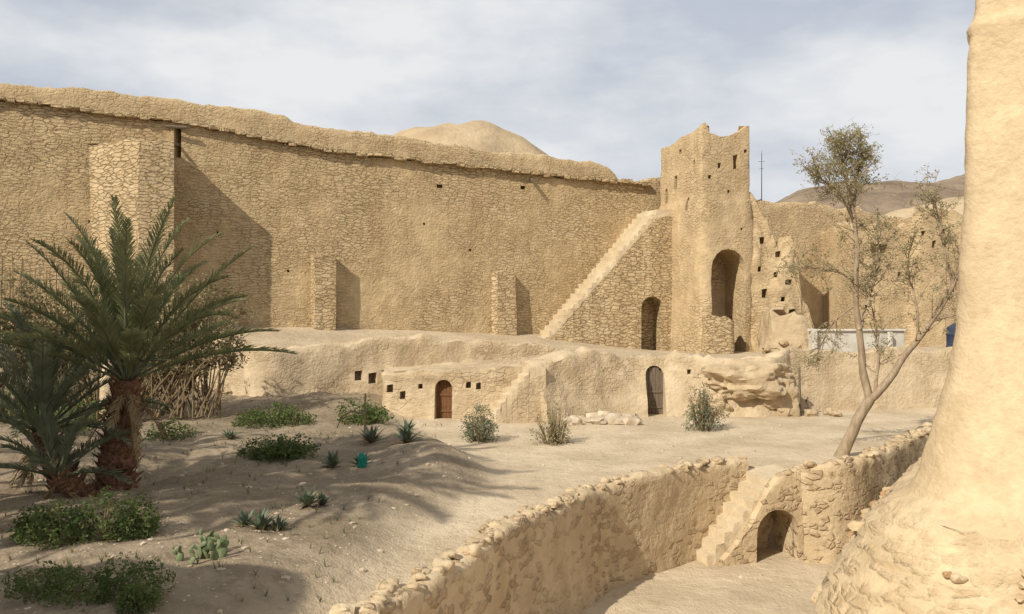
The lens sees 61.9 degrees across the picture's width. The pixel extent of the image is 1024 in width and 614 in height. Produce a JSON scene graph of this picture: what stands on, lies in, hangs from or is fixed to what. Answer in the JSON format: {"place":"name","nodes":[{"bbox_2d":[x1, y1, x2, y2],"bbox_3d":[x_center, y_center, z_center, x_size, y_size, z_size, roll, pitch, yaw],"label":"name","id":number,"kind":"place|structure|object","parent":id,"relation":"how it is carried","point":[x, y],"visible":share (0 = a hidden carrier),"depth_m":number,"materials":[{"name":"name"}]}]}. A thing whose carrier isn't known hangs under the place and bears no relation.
{"place":"outdoors","nodes":[
{"label":"outdoors","id":0,"kind":"place"},
{"bbox_2d":[218,428,238,438],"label":"agave plant","id":1,"kind":"object","parent":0,"point":[229,434],"visible":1,"depth_m":25.99,"materials":[{"name":"green plant"}]},
{"bbox_2d":[391,120,547,154],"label":"hill","id":2,"kind":"structure","parent":0,"point":[484,135],"depth_m":107.95,"materials":[{"name":"beige sand"}]},
{"bbox_2d":[0,327,945,613],"bbox_3d":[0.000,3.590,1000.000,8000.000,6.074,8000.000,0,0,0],"label":"ground","id":3,"kind":"structure","parent":0,"point":[786,585],"depth_m":20.22,"materials":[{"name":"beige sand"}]},
{"bbox_2d":[0,274,37,413],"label":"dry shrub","id":4,"kind":"object","parent":3,"relation":"on","point":[8,322],"visible":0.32,"depth_m":30.24,"materials":[{"name":"brown plant"}]},
{"bbox_2d":[0,252,88,340],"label":"reed fence","id":5,"kind":"object","parent":3,"relation":"on","point":[40,279],"visible":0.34,"depth_m":33.47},
{"bbox_2d":[0,377,98,423],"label":"green bush","id":6,"kind":"object","parent":3,"relation":"on","point":[10,412],"visible":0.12,"depth_m":29.56,"materials":[{"name":"green plant"}]},
{"bbox_2d":[13,399,106,434],"bbox_3d":[-14.472,3.483,27.677,2.582,1.290,4.278,0,0,-11],"label":"green bush","id":7,"kind":"object","parent":3,"relation":"on","point":[71,409],"visible":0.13,"depth_m":26.57,"materials":[{"name":"green plant"}]},
{"bbox_2d":[0,266,130,420],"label":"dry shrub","id":8,"kind":"object","parent":3,"relation":"on","point":[49,324],"visible":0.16,"depth_m":30.49,"materials":[{"name":"brown plant"}]},
{"bbox_2d":[0,395,134,499],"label":"palm tree","id":9,"kind":"object","parent":3,"relation":"on","point":[64,479],"visible":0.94,"depth_m":18.11,"materials":[{"name":"green plant"}]},
{"bbox_2d":[6,483,162,549],"bbox_3d":[-7.581,3.716,15.119,2.563,1.050,1.394,0,0,-11],"label":"green bush","id":10,"kind":"object","parent":3,"relation":"on","point":[42,527],"visible":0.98,"depth_m":15.04,"materials":[{"name":"green plant"}]},
{"bbox_2d":[0,551,175,613],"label":"green bush","id":11,"kind":"object","parent":3,"relation":"on","point":[136,595],"visible":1,"depth_m":11.67,"materials":[{"name":"green plant"}]},
{"bbox_2d":[0,298,176,492],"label":"palm tree","id":12,"kind":"object","parent":3,"relation":"on","point":[42,379],"visible":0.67,"depth_m":19.02,"materials":[{"name":"green plant"}]},
{"bbox_2d":[99,362,113,421],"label":"plastered pillar","id":13,"kind":"structure","parent":3,"relation":"on","point":[104,389],"depth_m":29.76,"materials":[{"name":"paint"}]},
{"bbox_2d":[88,138,174,372],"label":"wall buttress","id":14,"kind":"structure","parent":3,"relation":"on","point":[136,176],"depth_m":38.43,"materials":[{"name":"beige stone"}]},
{"bbox_2d":[0,195,297,490],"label":"palm tree","id":15,"kind":"object","parent":3,"relation":"on","point":[122,329],"visible":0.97,"depth_m":19.02,"materials":[{"name":"green plant"}]},
{"bbox_2d":[143,417,199,441],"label":"green bush","id":16,"kind":"object","parent":3,"relation":"on","point":[171,433],"visible":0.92,"depth_m":26.41,"materials":[{"name":"green plant"}]},
{"bbox_2d":[171,544,195,564],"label":"prickly pear cactus","id":17,"kind":"object","parent":3,"relation":"on","point":[180,556],"visible":0.99,"depth_m":13.61,"materials":[{"name":"green plant"}]},
{"bbox_2d":[138,268,257,417],"bbox_3d":[-12.144,1.301,31.559,5.348,5.447,3.052,0,0,0],"label":"dry shrub","id":18,"kind":"object","parent":3,"relation":"on","point":[181,377],"visible":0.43,"depth_m":31.18,"materials":[{"name":"brown plant"}]},
{"bbox_2d":[148,333,250,393],"bbox_3d":[-13.749,2.474,37.404,4.450,2.622,2.546,0,0,0],"label":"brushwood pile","id":19,"kind":"object","parent":3,"relation":"on","point":[229,392],"visible":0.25,"depth_m":36.91,"materials":[{"name":"brown wood"}]},
{"bbox_2d":[191,529,228,560],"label":"prickly pear cactus","id":20,"kind":"object","parent":3,"relation":"on","point":[219,548],"visible":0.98,"depth_m":13.87,"materials":[{"name":"green plant"}]},
{"bbox_2d":[0,410,441,601],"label":"dry grass","id":21,"kind":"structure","parent":3,"relation":"on","point":[161,566],"depth_m":17.56,"materials":[{"name":"beige plant"}]},
{"bbox_2d":[230,508,255,526],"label":"aloe plant","id":22,"kind":"object","parent":3,"relation":"on","point":[244,519],"visible":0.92,"depth_m":16.00,"materials":[{"name":"green plant"}]},
{"bbox_2d":[247,508,277,529],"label":"aloe plant","id":23,"kind":"object","parent":3,"relation":"on","point":[261,522],"visible":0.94,"depth_m":15.75,"materials":[{"name":"green plant"}]},
{"bbox_2d":[231,401,316,428],"bbox_3d":[-8.652,3.830,30.688,3.125,0.967,2.111,0,0,-22],"label":"green bush","id":24,"kind":"object","parent":3,"relation":"on","point":[259,416],"visible":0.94,"depth_m":30.30,"materials":[{"name":"green plant"}]},
{"bbox_2d":[235,433,320,463],"bbox_3d":[-6.327,3.757,22.912,2.298,0.755,1.452,0,0,0],"label":"green bush","id":25,"kind":"object","parent":3,"relation":"on","point":[276,451],"visible":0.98,"depth_m":22.78,"materials":[{"name":"green plant"}]},
{"bbox_2d":[268,514,293,529],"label":"aloe plant","id":26,"kind":"object","parent":3,"relation":"on","point":[281,524],"visible":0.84,"depth_m":15.87,"materials":[{"name":"green plant"}]},
{"bbox_2d":[293,485,324,506],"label":"aloe plant","id":27,"kind":"object","parent":3,"relation":"on","point":[305,499],"visible":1,"depth_m":17.65,"materials":[{"name":"green plant"}]},
{"bbox_2d":[316,491,334,504],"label":"aloe plant","id":28,"kind":"object","parent":3,"relation":"on","point":[323,501],"visible":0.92,"depth_m":17.98,"materials":[{"name":"green plant"}]},
{"bbox_2d":[0,101,660,334],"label":"enclosure wall","id":29,"kind":"structure","parent":3,"relation":"on","point":[412,244],"depth_m":43.70,"materials":[{"name":"beige stone"}]},
{"bbox_2d":[0,83,617,179],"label":"parapet","id":30,"kind":"structure","parent":29,"relation":"on","point":[254,121],"depth_m":45.36,"materials":[{"name":"beige stone"}]},
{"bbox_2d":[310,253,335,330],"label":"wall buttress","id":31,"kind":"structure","parent":29,"relation":"attached to","point":[323,289],"depth_m":42.69,"materials":[{"name":"beige stone"}]},
{"bbox_2d":[0,96,650,185],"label":"coping stones","id":32,"kind":"object","parent":29,"relation":"on","point":[299,143],"visible":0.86,"depth_m":43.20,"materials":[{"name":"beige stone"}]},
{"bbox_2d":[165,125,533,181],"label":"timber beam","id":33,"kind":"structure","parent":29,"relation":"attached to","point":[185,127],"depth_m":40.52,"materials":[{"name":"brown wood"}]},
{"bbox_2d":[491,270,516,335],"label":"wall buttress","id":34,"kind":"structure","parent":29,"relation":"attached to","point":[503,300],"depth_m":46.57,"materials":[{"name":"beige stone"}]},
{"bbox_2d":[318,449,345,466],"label":"agave plant","id":35,"kind":"object","parent":3,"relation":"on","point":[332,460],"visible":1,"depth_m":21.56,"materials":[{"name":"green plant"}]},
{"bbox_2d":[337,393,367,445],"bbox_3d":[-4.603,3.245,24.600,0.914,1.501,0.070,0,0,0],"label":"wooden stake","id":36,"kind":"object","parent":3,"relation":"on","point":[364,414],"visible":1,"depth_m":24.58,"materials":[{"name":"brown wood"}]},
{"bbox_2d":[347,448,374,464],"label":"agave plant","id":37,"kind":"object","parent":3,"relation":"on","point":[356,459],"visible":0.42,"depth_m":21.95,"materials":[{"name":"green plant"}]},
{"bbox_2d":[357,453,366,467],"bbox_3d":[-3.754,3.899,21.405,0.253,0.507,0.222,0,0,0],"label":"teal bag","id":38,"kind":"object","parent":3,"relation":"on","point":[362,460],"visible":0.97,"depth_m":21.34,"materials":[{"name":"plastic"}]},
{"bbox_2d":[334,395,394,425],"bbox_3d":[-5.315,3.729,30.861,2.419,1.065,1.350,0,0,27],"label":"green bush","id":39,"kind":"object","parent":3,"relation":"on","point":[372,416],"visible":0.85,"depth_m":30.64,"materials":[{"name":"green plant"}]},
{"bbox_2d":[357,424,386,442],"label":"agave plant","id":40,"kind":"object","parent":3,"relation":"on","point":[370,436],"visible":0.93,"depth_m":24.86,"materials":[{"name":"green plant"}]},
{"bbox_2d":[191,333,568,396],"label":"terrace wall","id":41,"kind":"structure","parent":3,"relation":"on","point":[328,367],"depth_m":37.55,"materials":[{"name":"paint"}]},
{"bbox_2d":[386,423,423,443],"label":"agave plant","id":42,"kind":"object","parent":3,"relation":"on","point":[405,435],"visible":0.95,"depth_m":24.24,"materials":[{"name":"green plant"}]},
{"bbox_2d":[398,418,417,429],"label":"agave plant","id":43,"kind":"object","parent":3,"relation":"on","point":[409,423],"visible":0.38,"depth_m":28.67,"materials":[{"name":"green plant"}]},
{"bbox_2d":[381,354,551,419],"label":"mud brick storehouse","id":44,"kind":"structure","parent":3,"relation":"on","point":[453,390],"depth_m":34.44,"materials":[{"name":"paint"}]},
{"bbox_2d":[436,380,451,417],"bbox_3d":[-2.722,3.735,34.603,0.688,1.530,0.085,0,0,7],"label":"wooden door","id":45,"kind":"structure","parent":44,"relation":"in","point":[444,389],"depth_m":34.59,"materials":[{"name":"brown wood"}]},
{"bbox_2d":[458,402,499,442],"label":"olive shrub","id":46,"kind":"object","parent":3,"relation":"on","point":[480,429],"visible":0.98,"depth_m":28.34,"materials":[{"name":"green plant"}]},
{"bbox_2d":[485,365,545,422],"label":"plastered steps","id":47,"kind":"structure","parent":3,"relation":"on","point":[521,399],"depth_m":33.26,"materials":[{"name":"paint"}]},
{"bbox_2d":[329,454,748,613],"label":"garden wall","id":48,"kind":"structure","parent":3,"relation":"on","point":[592,544],"depth_m":18.89,"materials":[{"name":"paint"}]},
{"bbox_2d":[328,456,724,613],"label":"coping stones","id":49,"kind":"object","parent":48,"relation":"on","point":[387,587],"visible":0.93,"depth_m":14.68,"materials":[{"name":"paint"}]},
{"bbox_2d":[528,401,572,445],"bbox_3d":[1.246,3.824,27.956,1.517,1.518,1.110,0,0,0],"label":"olive shrub","id":50,"kind":"object","parent":3,"relation":"on","point":[555,438],"visible":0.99,"depth_m":27.92,"materials":[{"name":"green plant"}]},
{"bbox_2d":[560,411,641,425],"bbox_3d":[3.459,4.347,33.192,3.248,0.594,1.696,0,0,0],"label":"rock pile","id":51,"kind":"object","parent":3,"relation":"on","point":[602,417],"visible":0.97,"depth_m":32.73,"materials":[{"name":"beige stone"}]},
{"bbox_2d":[540,209,672,350],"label":"stone staircase","id":52,"kind":"structure","parent":3,"relation":"on","point":[621,296],"depth_m":47.54,"materials":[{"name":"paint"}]},
{"bbox_2d":[525,348,804,422],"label":"retaining wall","id":53,"kind":"structure","parent":3,"relation":"on","point":[580,382],"depth_m":35.06,"materials":[{"name":"paint"}]},
{"bbox_2d":[646,367,661,413],"bbox_3d":[5.950,3.510,35.833,0.728,1.980,0.085,0,0,-2],"label":"wooden door","id":54,"kind":"structure","parent":53,"relation":"attached to","point":[654,387],"depth_m":35.83,"materials":[{"name":"brown wood"}]},
{"bbox_2d":[680,372,729,431],"bbox_3d":[7.079,3.489,31.229,1.827,2.232,1.363,0,0,-21],"label":"olive shrub","id":55,"kind":"object","parent":3,"relation":"on","point":[705,415],"visible":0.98,"depth_m":31.07,"materials":[{"name":"green plant"}]},
{"bbox_2d":[659,122,753,352],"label":"watch tower","id":56,"kind":"structure","parent":3,"relation":"on","point":[704,186],"depth_m":45.90,"materials":[{"name":"beige stone"}]},
{"bbox_2d":[701,315,734,353],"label":"stone wall","id":57,"kind":"structure","parent":3,"relation":"on","point":[717,335],"depth_m":44.27,"materials":[{"name":"beige stone"}]},
{"bbox_2d":[692,358,800,416],"bbox_3d":[9.627,3.523,35.296,4.532,2.760,2.141,0,0,0],"label":"rock outcrop","id":58,"kind":"object","parent":3,"relation":"on","point":[769,385],"visible":0.87,"depth_m":34.73,"materials":[{"name":"beige stone"}]},
{"bbox_2d":[695,463,805,565],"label":"courtyard steps","id":59,"kind":"structure","parent":3,"relation":"on","point":[763,499],"depth_m":22.25,"materials":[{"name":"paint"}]},
{"bbox_2d":[749,192,814,351],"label":"ruined wall","id":60,"kind":"structure","parent":3,"relation":"on","point":[768,252],"depth_m":46.01,"materials":[{"name":"beige stone"}]},
{"bbox_2d":[761,340,807,353],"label":"rubble heap","id":61,"kind":"object","parent":3,"relation":"on","point":[767,347],"visible":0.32,"depth_m":43.12,"materials":[{"name":"beige stone"}]},
{"bbox_2d":[757,303,818,352],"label":"rock outcrop","id":62,"kind":"object","parent":3,"relation":"on","point":[779,323],"visible":0.43,"depth_m":43.67,"materials":[{"name":"beige stone"}]},
{"bbox_2d":[798,368,811,415],"bbox_3d":[12.175,3.511,35.491,0.940,2.024,0.329,0,0,-30],"label":"wooden post","id":63,"kind":"object","parent":3,"relation":"on","point":[799,381],"visible":0.82,"depth_m":35.17,"materials":[{"name":"brown wood"}]},
{"bbox_2d":[800,406,841,416],"bbox_3d":[12.412,4.387,35.624,2.437,0.403,1.404,0,0,0],"label":"rock pile","id":64,"kind":"object","parent":3,"relation":"on","point":[813,411],"visible":0.57,"depth_m":35.12,"materials":[{"name":"beige stone"}]},
{"bbox_2d":[806,329,905,351],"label":"concrete cistern","id":65,"kind":"object","parent":3,"relation":"on","point":[898,339],"visible":0.45,"depth_m":43.07,"materials":[{"name":"white concrete"}]},
{"bbox_2d":[755,200,961,328],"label":"enclosure wall","id":66,"kind":"structure","parent":3,"relation":"on","point":[805,223],"depth_m":54.92,"materials":[{"name":"beige stone"}]},
{"bbox_2d":[755,151,764,201],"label":"antenna mast","id":67,"kind":"object","parent":66,"relation":"on","point":[761,161],"visible":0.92,"depth_m":47.49,"materials":[{"name":"metal"}]},
{"bbox_2d":[766,119,961,456],"bbox_3d":[11.144,-0.556,25.709,6.884,10.478,2.860,0,0,0],"label":"tamarisk tree","id":68,"kind":"object","parent":3,"relation":"on","point":[841,150],"visible":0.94,"depth_m":25.64,"materials":[{"name":"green plant"}]},
{"bbox_2d":[781,347,951,410],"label":"retaining wall","id":69,"kind":"structure","parent":3,"relation":"on","point":[917,380],"depth_m":37.73,"materials":[{"name":"paint"}]},
{"bbox_2d":[801,423,932,563],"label":"garden wall","id":70,"kind":"structure","parent":3,"relation":"on","point":[838,493],"depth_m":22.15,"materials":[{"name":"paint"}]},
{"bbox_2d":[803,416,935,467],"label":"coping stones","id":71,"kind":"object","parent":70,"relation":"on","point":[871,452],"visible":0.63,"depth_m":25.08,"materials":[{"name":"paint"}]},
{"bbox_2d":[821,206,961,346],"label":"mud brick building","id":72,"kind":"structure","parent":3,"relation":"on","point":[835,308],"depth_m":50.47,"materials":[{"name":"beige brick"}]},
{"bbox_2d":[811,0,1023,613],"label":"monastery keep","id":73,"kind":"structure","parent":3,"relation":"on","point":[938,528],"depth_m":14.59,"materials":[{"name":"paint"}]},
{"bbox_2d":[946,323,956,347],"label":"water tank","id":74,"kind":"object","parent":3,"relation":"on","point":[951,329],"visible":0.3,"depth_m":41.70,"materials":[{"name":"blue plastic"}]},
{"bbox_2d":[0,0,971,202],"label":"sky","id":75,"kind":"structure","parent":0,"point":[612,84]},
{"bbox_2d":[775,174,964,214],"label":"hill","id":76,"kind":"structure","parent":0,"point":[881,202],"depth_m":204.42,"materials":[{"name":"brown sand"}]},
{"bbox_2d":[880,197,963,218],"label":"hill","id":77,"kind":"structure","parent":0,"point":[904,213],"depth_m":114.78,"materials":[{"name":"beige sand"}]}
]}

